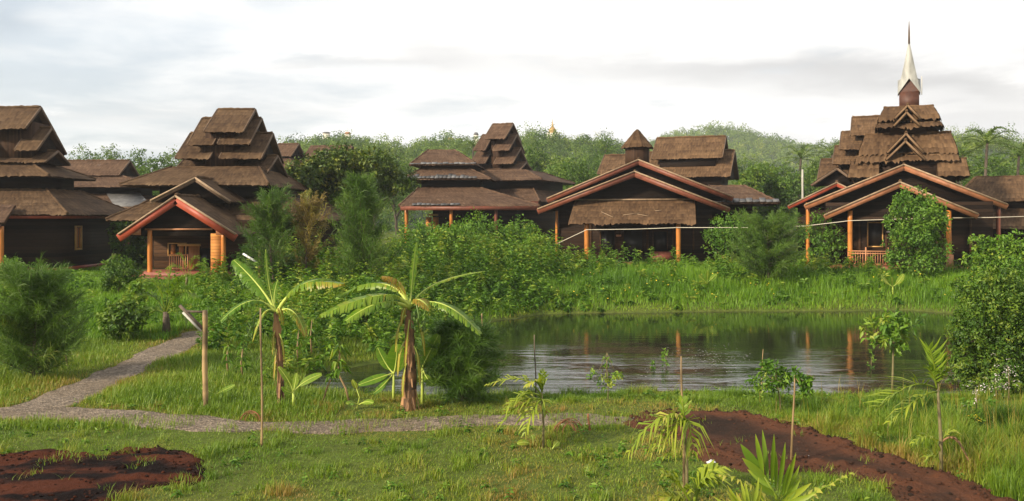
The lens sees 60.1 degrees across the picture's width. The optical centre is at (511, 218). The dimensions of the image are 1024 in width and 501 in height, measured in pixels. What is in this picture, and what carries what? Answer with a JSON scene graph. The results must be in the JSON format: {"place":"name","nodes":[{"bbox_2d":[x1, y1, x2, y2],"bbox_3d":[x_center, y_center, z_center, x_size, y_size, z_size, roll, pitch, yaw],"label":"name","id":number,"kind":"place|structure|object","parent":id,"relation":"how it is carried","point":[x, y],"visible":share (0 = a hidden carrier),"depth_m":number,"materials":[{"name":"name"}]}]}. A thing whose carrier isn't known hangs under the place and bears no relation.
{"place":"outdoors","nodes":[
{"label":"outdoors","id":0,"kind":"place"},
{"bbox_2d":[0,331,633,434],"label":"path","id":1,"kind":"structure","parent":0,"point":[58,401],"depth_m":14.93,"materials":[{"name":"gravel"}]},
{"bbox_2d":[305,145,354,237],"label":"thatched house","id":2,"kind":"structure","parent":0,"point":[311,149],"depth_m":83.88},
{"bbox_2d":[0,230,1023,500],"bbox_3d":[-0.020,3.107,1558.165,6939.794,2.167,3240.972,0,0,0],"label":"ground","id":3,"kind":"structure","parent":0,"point":[594,440],"depth_m":12.86,"materials":[{"name":"plant"}]},
{"bbox_2d":[0,251,99,378],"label":"feathery bush","id":4,"kind":"object","parent":3,"relation":"on","point":[41,319],"visible":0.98,"depth_m":18.39,"materials":[{"name":"green plant"}]},
{"bbox_2d":[0,105,125,269],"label":"tiered house","id":5,"kind":"structure","parent":3,"relation":"on","point":[50,210],"depth_m":44.50,"materials":[{"name":"brown plant"}]},
{"bbox_2d":[75,226,81,249],"bbox_3d":[-22.034,0.980,45.000,0.067,1.230,0.680,0,0,0],"label":"window","id":6,"kind":"structure","parent":5,"relation":"in","point":[78,229],"depth_m":45.03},
{"bbox_2d":[66,143,98,159],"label":"tree","id":7,"kind":"object","parent":3,"relation":"on","point":[85,154],"visible":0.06,"depth_m":104.94,"materials":[{"name":"green plant"}]},
{"bbox_2d":[0,447,206,500],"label":"mud patch","id":8,"kind":"object","parent":3,"relation":"on","point":[45,480],"visible":0.92,"depth_m":11.44,"materials":[{"name":"red soil"}]},
{"bbox_2d":[0,445,212,500],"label":"soil clods","id":9,"kind":"object","parent":8,"relation":"on","point":[89,491],"visible":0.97,"depth_m":11.68,"materials":[{"name":"soil"}]},
{"bbox_2d":[62,159,159,252],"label":"long house","id":10,"kind":"structure","parent":3,"relation":"on","point":[109,174],"depth_m":60.24,"materials":[{"name":"wood"}]},
{"bbox_2d":[94,143,128,159],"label":"tree","id":11,"kind":"object","parent":3,"relation":"on","point":[107,152],"visible":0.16,"depth_m":111.65,"materials":[{"name":"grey plant"}]},
{"bbox_2d":[97,254,145,292],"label":"bush","id":12,"kind":"object","parent":3,"relation":"on","point":[127,272],"visible":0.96,"depth_m":31.87,"materials":[{"name":"green plant"}]},
{"bbox_2d":[93,297,150,341],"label":"bush","id":13,"kind":"object","parent":3,"relation":"on","point":[123,320],"visible":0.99,"depth_m":23.80,"materials":[{"name":"green plant"}]},
{"bbox_2d":[104,212,146,265],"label":"tree","id":14,"kind":"object","parent":3,"relation":"on","point":[135,249],"visible":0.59,"depth_m":46.61,"materials":[{"name":"green plant"}]},
{"bbox_2d":[124,279,147,308],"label":"bush","id":15,"kind":"object","parent":3,"relation":"on","point":[133,291],"visible":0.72,"depth_m":28.10,"materials":[{"name":"green plant"}]},
{"bbox_2d":[120,145,158,173],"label":"tree","id":16,"kind":"object","parent":3,"relation":"on","point":[139,160],"visible":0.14,"depth_m":99.55,"materials":[{"name":"green plant"}]},
{"bbox_2d":[142,152,174,192],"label":"tree","id":17,"kind":"object","parent":3,"relation":"on","point":[165,163],"visible":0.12,"depth_m":89.92,"materials":[{"name":"green plant"}]},
{"bbox_2d":[136,267,198,332],"bbox_3d":[-9.740,2.358,24.912,1.881,2.007,0.953,0,0,6],"label":"areca palm","id":18,"kind":"object","parent":3,"relation":"on","point":[166,321],"visible":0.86,"depth_m":24.93,"materials":[{"name":"green plant"}]},
{"bbox_2d":[166,252,206,287],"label":"areca palm","id":19,"kind":"object","parent":3,"relation":"on","point":[180,267],"visible":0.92,"depth_m":34.27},
{"bbox_2d":[178,305,207,405],"bbox_3d":[-5.684,2.538,15.800,0.524,2.006,0.103,0,0,0],"label":"lamp post","id":20,"kind":"object","parent":3,"relation":"on","point":[193,320],"visible":0.91,"depth_m":15.77,"materials":[{"name":"brown wood"}]},
{"bbox_2d":[105,107,349,278],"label":"tiered house","id":21,"kind":"structure","parent":3,"relation":"on","point":[231,157],"depth_m":42.21,"materials":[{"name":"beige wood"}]},
{"bbox_2d":[168,243,186,255],"bbox_3d":[-15.341,1.417,40.563,0.850,0.600,0.067,0,0,0],"label":"window","id":22,"kind":"structure","parent":21,"relation":"in","point":[173,248],"depth_m":40.55,"materials":[{"name":"brown wood"}]},
{"bbox_2d":[177,244,200,268],"bbox_3d":[-14.784,1.748,40.548,1.039,1.164,0.096,0,0,0],"label":"door","id":23,"kind":"structure","parent":21,"relation":"in","point":[194,249],"depth_m":40.53,"materials":[{"name":"brown wood"}]},
{"bbox_2d":[200,248,210,268],"bbox_3d":[-14.055,1.848,40.578,0.480,0.964,0.037,0,0,0],"label":"doorway","id":24,"kind":"structure","parent":21,"relation":"in","point":[204,252],"depth_m":40.56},
{"bbox_2d":[221,343,236,370],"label":"rosette plant","id":25,"kind":"object","parent":3,"relation":"on","point":[225,345],"visible":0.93,"depth_m":19.23,"materials":[{"name":"green plant"}]},
{"bbox_2d":[228,243,253,273],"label":"bush","id":26,"kind":"object","parent":3,"relation":"on","point":[241,252],"visible":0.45,"depth_m":38.84,"materials":[{"name":"green plant"}]},
{"bbox_2d":[234,347,254,375],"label":"rosette plant","id":27,"kind":"object","parent":3,"relation":"on","point":[244,358],"visible":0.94,"depth_m":19.04,"materials":[{"name":"green plant"}]},
{"bbox_2d":[260,308,262,445],"bbox_3d":[-3.693,2.410,13.050,0.052,2.178,0.035,0,0,0],"label":"bamboo stake","id":28,"kind":"object","parent":3,"relation":"on","point":[261,439],"visible":0.89,"depth_m":13.04,"materials":[{"name":"wood"}]},
{"bbox_2d":[0,322,524,430],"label":"grass","id":29,"kind":"structure","parent":3,"relation":"on","point":[97,349],"depth_m":17.85,"materials":[{"name":"plant"}]},
{"bbox_2d":[234,184,309,282],"bbox_3d":[-9.507,0.669,35.083,3.081,4.329,3.472,0,0,0],"label":"feathery bush","id":30,"kind":"object","parent":3,"relation":"on","point":[269,213],"visible":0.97,"depth_m":34.77,"materials":[{"name":"green plant"}]},
{"bbox_2d":[220,249,344,402],"bbox_3d":[-4.067,2.333,16.072,2.279,3.546,1.322,0,0,0],"label":"banana plant","id":31,"kind":"object","parent":3,"relation":"on","point":[294,291],"visible":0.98,"depth_m":15.95,"materials":[{"name":"green plant"}]},
{"bbox_2d":[278,143,305,197],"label":"thatched house","id":32,"kind":"structure","parent":3,"relation":"on","point":[290,151],"depth_m":79.69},
{"bbox_2d":[289,329,305,366],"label":"rosette plant","id":33,"kind":"object","parent":3,"relation":"on","point":[298,338],"visible":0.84,"depth_m":20.73,"materials":[{"name":"green plant"}]},
{"bbox_2d":[277,366,321,405],"bbox_3d":[-3.811,2.997,15.823,0.767,0.787,0.300,0,0,-26],"label":"banana sucker","id":34,"kind":"object","parent":3,"relation":"on","point":[286,377],"visible":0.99,"depth_m":15.75,"materials":[{"name":"green plant"}]},
{"bbox_2d":[273,189,337,277],"bbox_3d":[-8.187,0.727,35.631,2.290,4.096,2.570,0,0,30],"label":"dry bush","id":35,"kind":"object","parent":3,"relation":"on","point":[311,210],"visible":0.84,"depth_m":35.41,"materials":[{"name":"brown plant"}]},
{"bbox_2d":[328,344,352,400],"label":"rosette plant","id":36,"kind":"object","parent":3,"relation":"on","point":[344,350],"visible":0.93,"depth_m":16.03,"materials":[{"name":"green plant"}]},
{"bbox_2d":[284,140,420,253],"bbox_3d":[-9.454,-0.923,51.868,8.168,7.234,5.859,0,0,0],"label":"broad tree","id":37,"kind":"object","parent":3,"relation":"on","point":[324,171],"visible":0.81,"depth_m":50.70,"materials":[{"name":"green plant"}]},
{"bbox_2d":[337,276,398,327],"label":"bush","id":38,"kind":"object","parent":3,"relation":"on","point":[369,318],"visible":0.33,"depth_m":25.45,"materials":[{"name":"green plant"}]},
{"bbox_2d":[326,167,410,283],"bbox_3d":[-5.489,0.496,32.858,3.107,4.796,3.066,0,0,-38],"label":"feathery bush","id":39,"kind":"object","parent":3,"relation":"on","point":[360,211],"visible":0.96,"depth_m":32.62,"materials":[{"name":"green plant"}]},
{"bbox_2d":[358,344,404,399],"bbox_3d":[-2.353,2.820,16.146,0.860,1.105,0.428,0,0,0],"label":"banana sucker","id":40,"kind":"object","parent":3,"relation":"on","point":[388,361],"visible":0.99,"depth_m":16.07,"materials":[{"name":"green plant"}]},
{"bbox_2d":[377,150,414,234],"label":"tree","id":41,"kind":"object","parent":3,"relation":"on","point":[394,205],"visible":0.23,"depth_m":109.69,"materials":[{"name":"green plant"}]},
{"bbox_2d":[319,242,484,410],"bbox_3d":[-1.847,2.191,15.426,2.707,3.544,2.065,0,0,0],"label":"banana plant","id":42,"kind":"object","parent":3,"relation":"on","point":[409,383],"visible":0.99,"depth_m":15.31,"materials":[{"name":"green plant"}]},
{"bbox_2d":[392,218,448,263],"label":"bush","id":43,"kind":"object","parent":3,"relation":"on","point":[422,229],"visible":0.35,"depth_m":42.64,"materials":[{"name":"green plant"}]},
{"bbox_2d":[417,333,446,403],"bbox_3d":[-1.482,2.710,15.878,0.837,1.326,0.392,0,0,6],"label":"banana sucker","id":44,"kind":"object","parent":3,"relation":"on","point":[426,357],"visible":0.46,"depth_m":15.82,"materials":[{"name":"green plant"}]},
{"bbox_2d":[427,219,480,267],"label":"bush","id":45,"kind":"object","parent":3,"relation":"on","point":[452,230],"visible":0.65,"depth_m":40.61,"materials":[{"name":"green plant"}]},
{"bbox_2d":[415,312,513,405],"bbox_3d":[-0.939,2.669,16.016,2.146,1.933,2.153,0,0,0],"label":"feathery bush","id":46,"kind":"object","parent":3,"relation":"on","point":[463,351],"visible":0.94,"depth_m":15.74,"materials":[{"name":"green plant"}]},
{"bbox_2d":[454,135,480,157],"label":"coconut palm","id":47,"kind":"object","parent":3,"relation":"on","point":[473,144],"visible":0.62,"depth_m":119.94,"materials":[{"name":"green plant"}]},
{"bbox_2d":[398,149,541,246],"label":"pavilion","id":48,"kind":"structure","parent":3,"relation":"on","point":[450,189],"depth_m":61.34,"materials":[{"name":"brown wood"}]},
{"bbox_2d":[454,206,520,258],"bbox_3d":[-1.656,1.086,45.154,3.953,3.416,4.560,0,0,-24],"label":"bush","id":49,"kind":"object","parent":3,"relation":"on","point":[482,228],"visible":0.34,"depth_m":44.74,"materials":[{"name":"green plant"}]},
{"bbox_2d":[2,406,977,489],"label":"grass","id":50,"kind":"structure","parent":3,"relation":"on","point":[341,419],"depth_m":14.36,"materials":[{"name":"plant"}]},
{"bbox_2d":[0,223,1020,381],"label":"undergrowth","id":51,"kind":"object","parent":3,"relation":"on","point":[509,280],"visible":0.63,"depth_m":34.43,"materials":[{"name":"green plant"}]},
{"bbox_2d":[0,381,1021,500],"bbox_3d":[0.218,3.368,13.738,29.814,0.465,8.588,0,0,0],"label":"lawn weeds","id":52,"kind":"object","parent":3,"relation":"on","point":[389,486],"visible":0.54,"depth_m":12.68,"materials":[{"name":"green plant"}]},
{"bbox_2d":[0,258,1022,346],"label":"grass","id":53,"kind":"structure","parent":3,"relation":"on","point":[691,273],"depth_m":35.68,"materials":[{"name":"plant"}]},
{"bbox_2d":[489,214,541,250],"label":"bush","id":54,"kind":"object","parent":3,"relation":"on","point":[522,230],"visible":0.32,"depth_m":45.63,"materials":[{"name":"green plant"}]},
{"bbox_2d":[485,368,552,448],"bbox_3d":[0.050,2.796,12.761,1.021,1.238,0.623,0,0,23],"label":"areca palm","id":55,"kind":"object","parent":3,"relation":"on","point":[540,381],"visible":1,"depth_m":12.78,"materials":[{"name":"plant"}]},
{"bbox_2d":[472,122,575,245],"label":"tiered house","id":56,"kind":"structure","parent":3,"relation":"on","point":[500,157],"depth_m":67.49,"materials":[{"name":"brown wood"}]},
{"bbox_2d":[513,228,556,266],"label":"bush","id":57,"kind":"object","parent":3,"relation":"on","point":[543,240],"visible":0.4,"depth_m":41.73,"materials":[{"name":"green plant"}]},
{"bbox_2d":[524,139,552,171],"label":"tree","id":58,"kind":"object","parent":3,"relation":"on","point":[533,163],"visible":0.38,"depth_m":99.47,"materials":[{"name":"green plant"}]},
{"bbox_2d":[546,156,596,190],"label":"tree","id":59,"kind":"object","parent":3,"relation":"on","point":[579,176],"visible":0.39,"depth_m":84.33,"materials":[{"name":"green plant"}]},
{"bbox_2d":[571,147,601,177],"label":"tree","id":60,"kind":"object","parent":3,"relation":"on","point":[593,166],"visible":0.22,"depth_m":119.12,"materials":[{"name":"green plant"}]},
{"bbox_2d":[586,353,623,400],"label":"sapling","id":61,"kind":"object","parent":3,"relation":"on","point":[607,379],"visible":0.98,"depth_m":16.19,"materials":[{"name":"green plant"}]},
{"bbox_2d":[596,128,618,164],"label":"tree","id":62,"kind":"object","parent":3,"relation":"on","point":[606,149],"visible":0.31,"depth_m":139.97,"materials":[{"name":"green plant"}]},
{"bbox_2d":[537,129,780,264],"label":"gabled house","id":63,"kind":"structure","parent":3,"relation":"on","point":[637,194],"depth_m":48.41,"materials":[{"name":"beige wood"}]},
{"bbox_2d":[600,230,615,255],"bbox_3d":[5.304,1.326,48.861,0.890,1.490,0.067,0,0,12],"label":"window","id":64,"kind":"structure","parent":63,"relation":"in","point":[609,235],"depth_m":48.88,"materials":[{"name":"glass"}]},
{"bbox_2d":[624,227,641,260],"bbox_3d":[6.643,1.416,48.593,1.000,1.850,0.037,0,0,12],"label":"doorway","id":65,"kind":"structure","parent":63,"relation":"in","point":[633,236],"depth_m":48.58,"materials":[{"name":"black"}]},
{"bbox_2d":[652,230,667,251],"bbox_3d":[8.092,1.310,48.269,0.840,1.340,0.067,0,0,12],"label":"window","id":66,"kind":"structure","parent":63,"relation":"in","point":[659,237],"depth_m":48.29,"materials":[{"name":"glass"}]},
{"bbox_2d":[597,135,738,185],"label":"thatched house","id":67,"kind":"structure","parent":3,"relation":"on","point":[706,160],"depth_m":61.80,"materials":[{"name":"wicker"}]},
{"bbox_2d":[623,395,713,500],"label":"areca palm","id":68,"kind":"object","parent":3,"relation":"on","point":[682,422],"visible":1,"depth_m":10.28,"materials":[{"name":"plant"}]},
{"bbox_2d":[680,356,684,494],"bbox_3d":[2.063,2.577,10.700,0.057,1.828,0.033,0,0,0],"label":"bamboo stake","id":69,"kind":"object","parent":3,"relation":"on","point":[683,449],"visible":0.59,"depth_m":10.69,"materials":[{"name":"wood"}]},
{"bbox_2d":[654,460,731,500],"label":"leafy plant","id":70,"kind":"object","parent":3,"relation":"on","point":[712,470],"visible":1,"depth_m":9.61,"materials":[{"name":"plant"}]},
{"bbox_2d":[700,211,764,261],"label":"bush","id":71,"kind":"object","parent":3,"relation":"on","point":[724,236],"visible":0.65,"depth_m":43.84,"materials":[{"name":"green plant"}]},
{"bbox_2d":[713,478,761,500],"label":"areca palm","id":72,"kind":"object","parent":3,"relation":"on","point":[746,496],"visible":1,"depth_m":8.99,"materials":[{"name":"plant"}]},
{"bbox_2d":[728,153,780,187],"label":"tree","id":73,"kind":"object","parent":3,"relation":"on","point":[740,164],"visible":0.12,"depth_m":109.87,"materials":[{"name":"green plant"}]},
{"bbox_2d":[734,160,792,213],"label":"tree","id":74,"kind":"object","parent":3,"relation":"on","point":[753,177],"visible":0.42,"depth_m":77.34,"materials":[{"name":"green plant"}]},
{"bbox_2d":[725,206,814,281],"bbox_3d":[11.019,1.193,38.010,3.811,3.644,3.734,0,0,0],"label":"feathery bush","id":75,"kind":"object","parent":3,"relation":"on","point":[767,251],"visible":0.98,"depth_m":37.66,"materials":[{"name":"green plant"}]},
{"bbox_2d":[744,357,796,409],"bbox_3d":[4.550,3.002,15.478,0.931,1.146,0.806,0,0,0],"label":"sapling","id":76,"kind":"object","parent":3,"relation":"on","point":[777,380],"visible":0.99,"depth_m":15.41,"materials":[{"name":"green plant"}]},
{"bbox_2d":[755,174,795,222],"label":"tree","id":77,"kind":"object","parent":3,"relation":"on","point":[775,188],"visible":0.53,"depth_m":65.48,"materials":[{"name":"green plant"}]},
{"bbox_2d":[718,430,853,500],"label":"areca palm","id":78,"kind":"object","parent":3,"relation":"on","point":[754,465],"visible":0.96,"depth_m":9.23,"materials":[{"name":"plant"}]},
{"bbox_2d":[769,158,817,237],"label":"tree","id":79,"kind":"object","parent":3,"relation":"on","point":[794,184],"visible":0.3,"depth_m":87.16,"materials":[{"name":"green plant"}]},
{"bbox_2d":[772,144,825,228],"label":"coconut palm","id":80,"kind":"object","parent":3,"relation":"on","point":[798,153],"visible":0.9,"depth_m":91.90,"materials":[{"name":"green plant"}]},
{"bbox_2d":[793,155,826,220],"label":"tree","id":81,"kind":"object","parent":3,"relation":"on","point":[813,173],"visible":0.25,"depth_m":99.56,"materials":[{"name":"green plant"}]},
{"bbox_2d":[797,208,847,264],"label":"bush","id":82,"kind":"object","parent":3,"relation":"on","point":[822,247],"visible":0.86,"depth_m":43.36,"materials":[{"name":"green plant"}]},
{"bbox_2d":[808,141,838,168],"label":"coconut palm","id":83,"kind":"object","parent":3,"relation":"on","point":[831,149],"visible":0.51,"depth_m":96.11,"materials":[{"name":"green plant"}]},
{"bbox_2d":[788,115,879,257],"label":"tiered house","id":84,"kind":"structure","parent":3,"relation":"on","point":[832,175],"depth_m":56.11,"materials":[{"name":"wood"}]},
{"bbox_2d":[759,371,1023,474],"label":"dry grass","id":85,"kind":"structure","parent":3,"relation":"on","point":[993,419],"depth_m":14.61,"materials":[{"name":"plant"}]},
{"bbox_2d":[856,307,926,394],"bbox_3d":[7.444,2.699,17.336,1.154,1.941,0.918,0,0,-29],"label":"tree","id":86,"kind":"object","parent":3,"relation":"on","point":[891,328],"visible":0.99,"depth_m":17.25,"materials":[{"name":"green plant"}]},
{"bbox_2d":[804,24,1008,271],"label":"spired house","id":87,"kind":"structure","parent":3,"relation":"on","point":[909,144],"depth_m":43.58,"materials":[{"name":"brown plant"}]},
{"bbox_2d":[557,216,1023,243],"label":"cable","id":88,"kind":"object","parent":87,"relation":"attached to","point":[747,227],"visible":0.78,"depth_m":43.73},
{"bbox_2d":[867,222,882,246],"bbox_3d":[17.703,0.781,43.175,0.730,1.230,0.067,0,0,23],"label":"window","id":89,"kind":"structure","parent":87,"relation":"in","point":[874,229],"depth_m":43.19,"materials":[{"name":"glass"}]},
{"bbox_2d":[863,337,969,469],"bbox_3d":[5.216,2.466,11.447,1.354,1.949,0.663,0,0,-17],"label":"areca palm","id":90,"kind":"object","parent":3,"relation":"on","point":[934,368],"visible":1,"depth_m":11.48,"materials":[{"name":"green plant"}]},
{"bbox_2d":[880,185,954,277],"bbox_3d":[17.498,0.706,38.209,2.965,4.346,2.995,0,0,0],"label":"young tree","id":91,"kind":"object","parent":3,"relation":"on","point":[927,209],"visible":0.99,"depth_m":37.91,"materials":[{"name":"green plant"}]},
{"bbox_2d":[956,140,991,185],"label":"coconut palm","id":92,"kind":"object","parent":3,"relation":"on","point":[962,148],"visible":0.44,"depth_m":81.71,"materials":[{"name":"green plant"}]},
{"bbox_2d":[959,381,998,416],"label":"flowering plant","id":93,"kind":"object","parent":3,"relation":"on","point":[989,400],"visible":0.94,"depth_m":14.64,"materials":[{"name":"green plant"}]},
{"bbox_2d":[943,263,1023,394],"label":"pond bush","id":94,"kind":"object","parent":3,"relation":"on","point":[1006,301],"visible":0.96,"depth_m":17.00,"materials":[{"name":"green plant"}]},
{"bbox_2d":[956,126,1022,175],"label":"coconut palm","id":95,"kind":"object","parent":3,"relation":"on","point":[988,137],"visible":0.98,"depth_m":69.91,"materials":[{"name":"green plant"}]},
{"bbox_2d":[958,228,1023,298],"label":"leafy bush","id":96,"kind":"object","parent":3,"relation":"on","point":[1012,254],"visible":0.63,"depth_m":29.34,"materials":[{"name":"green plant"}]},
{"bbox_2d":[960,151,1023,185],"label":"tree","id":97,"kind":"object","parent":3,"relation":"on","point":[998,170],"visible":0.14,"depth_m":79.55,"materials":[{"name":"green plant"}]},
{"bbox_2d":[964,175,1023,259],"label":"thatched house","id":98,"kind":"structure","parent":3,"relation":"on","point":[1009,189],"depth_m":49.96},
{"bbox_2d":[980,374,1010,398],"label":"flowering plant","id":99,"kind":"object","parent":3,"relation":"on","point":[995,385],"visible":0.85,"depth_m":16.07,"materials":[{"name":"green plant"}]},
{"bbox_2d":[988,359,1022,404],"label":"flowering plant","id":100,"kind":"object","parent":3,"relation":"on","point":[1007,375],"visible":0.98,"depth_m":16.00,"materials":[{"name":"green plant"}]},
{"bbox_2d":[988,142,1023,175],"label":"coconut palm","id":101,"kind":"object","parent":3,"relation":"on","point":[1018,155],"visible":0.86,"depth_m":75.93,"materials":[{"name":"green plant"}]},
{"bbox_2d":[994,146,1023,175],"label":"tree","id":102,"kind":"object","parent":3,"relation":"on","point":[1021,163],"visible":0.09,"depth_m":94.53,"materials":[{"name":"green plant"}]},
{"bbox_2d":[0,0,1023,171],"label":"sky","id":103,"kind":"structure","parent":0,"point":[143,74],"materials":[{"name":"white"}]},
{"bbox_2d":[365,152,795,231],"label":"hill","id":104,"kind":"structure","parent":0,"point":[420,216],"depth_m":151.54,"materials":[{"name":"plant"}]},
{"bbox_2d":[276,120,796,231],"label":"forest","id":105,"kind":"object","parent":104,"relation":"on","point":[556,144],"visible":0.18,"depth_m":205.31,"materials":[{"name":"plant"}]},
{"bbox_2d":[304,310,993,394],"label":"pond water","id":106,"kind":"structure","parent":0,"point":[825,349],"depth_m":24.15,"materials":[{"name":"black liquid"}]},
{"bbox_2d":[727,137,828,197],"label":"hill","id":107,"kind":"structure","parent":0,"point":[766,159],"depth_m":449.69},
{"bbox_2d":[646,120,1023,195],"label":"forest","id":108,"kind":"object","parent":107,"relation":"on","point":[765,146],"visible":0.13,"depth_m":477.22,"materials":[{"name":"plant"}]},
{"bbox_2d":[616,408,1017,500],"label":"dirt track","id":109,"kind":"structure","parent":0,"point":[721,427],"depth_m":12.35,"materials":[{"name":"red soil"}]},
{"bbox_2d":[790,365,814,459],"bbox_3d":[3.960,2.768,12.054,0.341,1.558,0.437,0,0,25],"label":"sapling","id":110,"kind":"object","parent":109,"relation":"on","point":[804,383],"visible":0.99,"depth_m":12.01,"materials":[{"name":"plant"}]},
{"bbox_2d":[959,149,1023,182],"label":"hill","id":111,"kind":"structure","parent":0,"point":[991,152],"depth_m":229.50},
{"bbox_2d":[944,122,1023,172],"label":"forest","id":112,"kind":"object","parent":111,"relation":"on","point":[957,137],"visible":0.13,"depth_m":238.53,"materials":[{"name":"plant"}]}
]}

